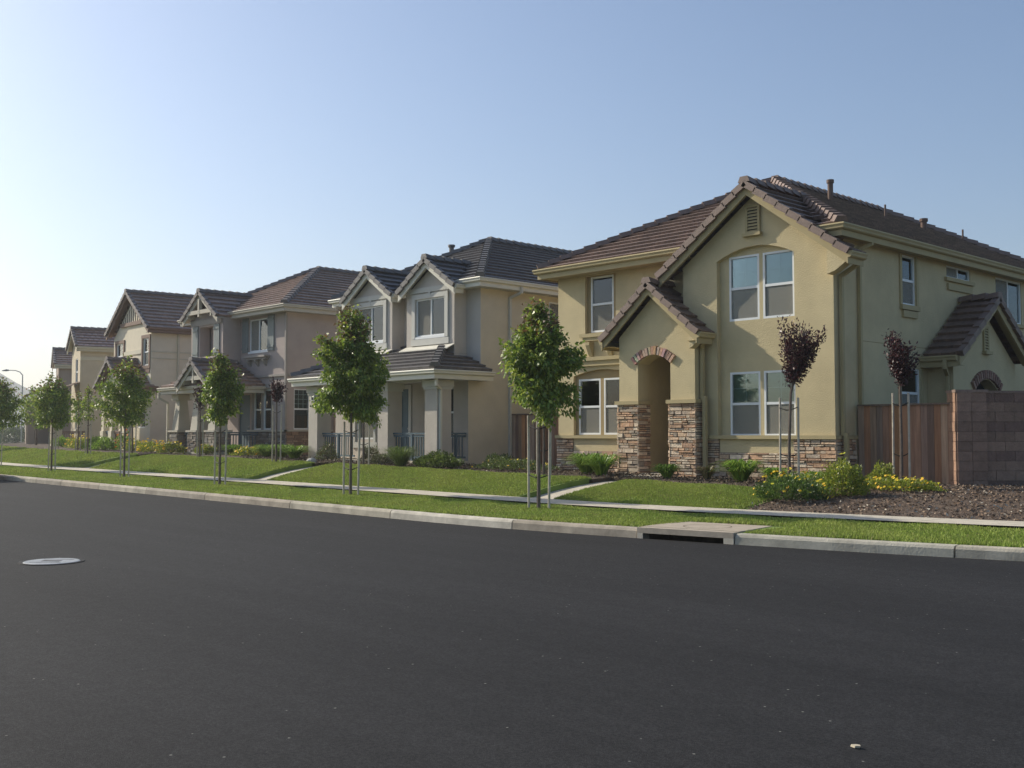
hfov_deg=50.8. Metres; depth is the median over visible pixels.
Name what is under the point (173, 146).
sky
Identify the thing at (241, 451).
flower bed
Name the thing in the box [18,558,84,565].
manhole cover
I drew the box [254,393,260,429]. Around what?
window
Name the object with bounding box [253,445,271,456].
strap leaf clump
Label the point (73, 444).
flower bed
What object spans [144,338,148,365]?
window
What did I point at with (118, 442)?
shrub
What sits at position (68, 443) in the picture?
flower bed
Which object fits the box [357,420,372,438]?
window
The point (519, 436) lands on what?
fence
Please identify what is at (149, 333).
house
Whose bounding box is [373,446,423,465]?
grass clump
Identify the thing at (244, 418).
door
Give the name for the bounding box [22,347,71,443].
house
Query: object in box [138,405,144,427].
window
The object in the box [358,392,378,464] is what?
young tree
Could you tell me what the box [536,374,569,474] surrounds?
young tree
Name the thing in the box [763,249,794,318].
window
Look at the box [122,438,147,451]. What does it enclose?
flower bed
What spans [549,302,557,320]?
window
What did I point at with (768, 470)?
strap leaf clump
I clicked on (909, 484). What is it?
flower mat
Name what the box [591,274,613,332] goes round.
window
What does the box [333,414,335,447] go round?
door
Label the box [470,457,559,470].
groundcover
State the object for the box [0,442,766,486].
planting bed
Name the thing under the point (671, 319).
house
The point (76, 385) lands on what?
window
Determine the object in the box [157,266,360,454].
house
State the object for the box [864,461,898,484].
shrub
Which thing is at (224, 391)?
pear tree
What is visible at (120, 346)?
window
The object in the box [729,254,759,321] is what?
window
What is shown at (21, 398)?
street lamp
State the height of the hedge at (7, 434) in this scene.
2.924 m
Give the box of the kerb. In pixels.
[0,474,1023,560]
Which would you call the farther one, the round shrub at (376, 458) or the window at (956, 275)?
the round shrub at (376, 458)
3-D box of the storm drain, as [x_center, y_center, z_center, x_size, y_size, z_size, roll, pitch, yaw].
[3.001,2.451,16.739,1.614,0.477,1.403,-2,-3,37]
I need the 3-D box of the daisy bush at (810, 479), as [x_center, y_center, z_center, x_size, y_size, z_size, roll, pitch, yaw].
[5.607,1.897,21.365,1.092,0.501,1.012,0,-3,5]
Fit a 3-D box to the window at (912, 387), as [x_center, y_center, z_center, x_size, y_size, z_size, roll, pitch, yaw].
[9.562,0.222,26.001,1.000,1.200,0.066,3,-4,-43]
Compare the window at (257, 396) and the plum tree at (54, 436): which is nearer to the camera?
the window at (257, 396)
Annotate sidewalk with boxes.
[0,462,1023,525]
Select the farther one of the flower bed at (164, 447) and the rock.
the flower bed at (164, 447)
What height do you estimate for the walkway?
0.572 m
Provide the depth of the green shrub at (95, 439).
50.37 m
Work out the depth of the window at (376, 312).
36.40 m
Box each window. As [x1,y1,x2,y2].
[74,359,77,386]
[117,344,122,356]
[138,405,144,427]
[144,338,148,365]
[248,318,267,353]
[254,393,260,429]
[264,389,270,429]
[294,389,308,429]
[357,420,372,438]
[359,305,385,343]
[414,296,447,339]
[451,387,453,437]
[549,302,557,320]
[579,378,600,434]
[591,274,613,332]
[604,378,618,434]
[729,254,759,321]
[730,371,760,434]
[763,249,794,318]
[764,370,795,434]
[900,255,920,311]
[902,369,918,403]
[944,265,974,286]
[995,277,1023,328]
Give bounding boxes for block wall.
[946,390,1023,484]
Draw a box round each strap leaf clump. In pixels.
[217,444,246,454]
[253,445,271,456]
[264,444,295,456]
[278,445,310,458]
[562,452,610,473]
[578,453,626,474]
[649,463,683,478]
[697,465,718,478]
[712,459,770,481]
[758,467,793,480]
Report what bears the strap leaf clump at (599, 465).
on the planting bed at (601, 478)
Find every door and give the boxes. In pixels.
[240,395,249,451]
[402,389,407,448]
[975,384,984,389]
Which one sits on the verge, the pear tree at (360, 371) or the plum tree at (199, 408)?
the pear tree at (360, 371)
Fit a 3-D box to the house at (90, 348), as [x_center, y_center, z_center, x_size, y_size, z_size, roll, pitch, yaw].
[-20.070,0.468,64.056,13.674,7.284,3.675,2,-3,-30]
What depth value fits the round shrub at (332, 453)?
34.93 m
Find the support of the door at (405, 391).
in the house at (442, 323)
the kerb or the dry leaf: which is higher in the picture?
the kerb
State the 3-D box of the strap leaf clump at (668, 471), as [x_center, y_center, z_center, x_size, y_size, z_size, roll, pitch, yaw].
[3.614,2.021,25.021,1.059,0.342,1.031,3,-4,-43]
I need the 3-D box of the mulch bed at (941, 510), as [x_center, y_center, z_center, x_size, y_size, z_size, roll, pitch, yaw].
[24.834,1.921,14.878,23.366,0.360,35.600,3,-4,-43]
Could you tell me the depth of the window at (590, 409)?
29.42 m
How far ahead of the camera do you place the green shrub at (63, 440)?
56.36 m
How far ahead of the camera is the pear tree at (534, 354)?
20.32 m
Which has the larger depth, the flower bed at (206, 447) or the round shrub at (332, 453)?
the flower bed at (206, 447)
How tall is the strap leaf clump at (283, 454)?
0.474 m
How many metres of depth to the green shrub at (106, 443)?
48.87 m
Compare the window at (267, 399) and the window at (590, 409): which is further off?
the window at (267, 399)
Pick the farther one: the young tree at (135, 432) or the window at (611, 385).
the young tree at (135, 432)
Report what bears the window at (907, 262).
in the house at (671, 319)
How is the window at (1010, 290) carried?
in the house at (671, 319)
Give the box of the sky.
[0,0,1023,389]
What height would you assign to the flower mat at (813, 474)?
0.334 m
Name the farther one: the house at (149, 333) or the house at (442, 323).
the house at (149, 333)
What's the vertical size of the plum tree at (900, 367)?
3.306 m
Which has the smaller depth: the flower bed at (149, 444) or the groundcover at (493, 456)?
the groundcover at (493, 456)
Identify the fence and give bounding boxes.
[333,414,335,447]
[512,413,558,465]
[857,403,950,483]
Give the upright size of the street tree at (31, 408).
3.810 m
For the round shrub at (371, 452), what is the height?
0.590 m
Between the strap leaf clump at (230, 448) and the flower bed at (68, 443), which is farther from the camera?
the flower bed at (68, 443)
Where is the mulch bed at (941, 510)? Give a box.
[747,484,1023,520]
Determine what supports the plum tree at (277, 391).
on the planting bed at (601, 478)
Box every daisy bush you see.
[753,471,833,500]
[765,467,820,488]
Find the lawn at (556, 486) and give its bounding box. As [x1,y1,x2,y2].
[3,442,791,516]
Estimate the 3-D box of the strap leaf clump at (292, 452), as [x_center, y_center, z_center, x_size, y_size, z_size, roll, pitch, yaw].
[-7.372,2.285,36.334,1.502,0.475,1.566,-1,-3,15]
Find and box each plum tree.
[49,403,59,448]
[192,382,205,456]
[268,377,287,461]
[777,313,826,476]
[880,328,920,479]
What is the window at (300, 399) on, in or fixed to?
in the house at (262, 336)
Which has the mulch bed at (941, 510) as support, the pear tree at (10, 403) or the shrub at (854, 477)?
the shrub at (854, 477)
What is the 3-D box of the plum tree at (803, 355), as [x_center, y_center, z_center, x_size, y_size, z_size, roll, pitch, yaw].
[5.909,0.341,22.158,0.931,3.596,1.066,1,-3,-14]
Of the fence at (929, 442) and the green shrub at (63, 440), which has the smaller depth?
the fence at (929, 442)
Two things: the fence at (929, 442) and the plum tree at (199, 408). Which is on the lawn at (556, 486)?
the plum tree at (199, 408)
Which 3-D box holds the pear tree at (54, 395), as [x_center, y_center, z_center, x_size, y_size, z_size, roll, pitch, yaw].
[-16.549,1.356,38.802,1.726,3.668,2.014,3,-4,-43]
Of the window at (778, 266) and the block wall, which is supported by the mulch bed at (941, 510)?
the block wall
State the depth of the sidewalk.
21.33 m
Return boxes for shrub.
[50,436,69,446]
[81,436,107,449]
[89,435,117,449]
[114,429,133,449]
[314,439,338,460]
[357,445,382,461]
[370,453,393,463]
[818,452,870,496]
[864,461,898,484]
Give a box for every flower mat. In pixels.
[792,470,840,482]
[863,474,948,491]
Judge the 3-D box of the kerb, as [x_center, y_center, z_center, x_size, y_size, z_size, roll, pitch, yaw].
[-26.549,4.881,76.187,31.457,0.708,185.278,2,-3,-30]
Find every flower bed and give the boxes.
[63,434,84,447]
[70,435,94,448]
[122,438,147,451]
[136,438,163,452]
[155,441,187,453]
[193,444,217,453]
[229,446,261,456]
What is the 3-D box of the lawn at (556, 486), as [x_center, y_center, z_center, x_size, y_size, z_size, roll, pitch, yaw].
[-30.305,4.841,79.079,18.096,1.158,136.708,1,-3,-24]
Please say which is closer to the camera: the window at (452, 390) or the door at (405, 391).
the window at (452, 390)
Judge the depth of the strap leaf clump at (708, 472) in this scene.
24.65 m
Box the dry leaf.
[851,744,859,747]
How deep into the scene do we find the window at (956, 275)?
28.00 m
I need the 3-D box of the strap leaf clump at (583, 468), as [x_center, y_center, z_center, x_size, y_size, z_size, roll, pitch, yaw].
[1.880,1.998,27.221,1.593,0.522,1.601,3,-4,-43]
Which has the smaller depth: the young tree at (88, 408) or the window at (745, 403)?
the window at (745, 403)
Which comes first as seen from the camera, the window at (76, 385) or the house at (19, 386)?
the window at (76, 385)
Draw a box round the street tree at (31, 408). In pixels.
[14,382,69,444]
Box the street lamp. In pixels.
[2,369,22,441]
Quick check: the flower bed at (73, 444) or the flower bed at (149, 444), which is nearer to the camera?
the flower bed at (149, 444)
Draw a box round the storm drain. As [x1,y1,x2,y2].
[637,521,770,544]
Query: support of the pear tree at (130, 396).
on the verge
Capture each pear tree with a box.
[0,376,29,465]
[27,372,76,470]
[90,354,158,476]
[197,348,247,484]
[309,304,390,494]
[496,297,586,507]
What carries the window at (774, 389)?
in the house at (671, 319)
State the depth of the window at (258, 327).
43.09 m
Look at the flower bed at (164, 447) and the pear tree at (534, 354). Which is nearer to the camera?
the pear tree at (534, 354)
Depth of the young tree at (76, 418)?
48.57 m
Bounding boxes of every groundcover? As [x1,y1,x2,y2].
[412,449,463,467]
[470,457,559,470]
[479,452,514,464]
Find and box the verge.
[5,468,1023,547]
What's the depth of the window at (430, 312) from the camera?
34.23 m
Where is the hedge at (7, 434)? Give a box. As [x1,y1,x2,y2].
[0,425,24,442]
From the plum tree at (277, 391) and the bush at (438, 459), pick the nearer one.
the bush at (438, 459)
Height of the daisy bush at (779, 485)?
0.645 m
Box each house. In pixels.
[0,373,35,437]
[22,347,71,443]
[50,326,114,445]
[92,289,193,454]
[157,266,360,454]
[287,236,571,464]
[532,175,1023,479]
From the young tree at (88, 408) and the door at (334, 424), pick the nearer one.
the door at (334, 424)
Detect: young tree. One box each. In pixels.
[69,391,86,450]
[78,384,96,452]
[128,406,146,452]
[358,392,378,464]
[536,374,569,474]
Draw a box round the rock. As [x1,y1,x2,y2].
[307,458,316,461]
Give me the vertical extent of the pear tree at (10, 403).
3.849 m
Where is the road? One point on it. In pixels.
(166, 632)
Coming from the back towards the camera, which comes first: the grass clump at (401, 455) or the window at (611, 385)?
the grass clump at (401, 455)
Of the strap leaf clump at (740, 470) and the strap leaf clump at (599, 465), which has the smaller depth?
the strap leaf clump at (740, 470)
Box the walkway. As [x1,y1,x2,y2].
[87,463,614,499]
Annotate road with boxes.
[0,442,1023,767]

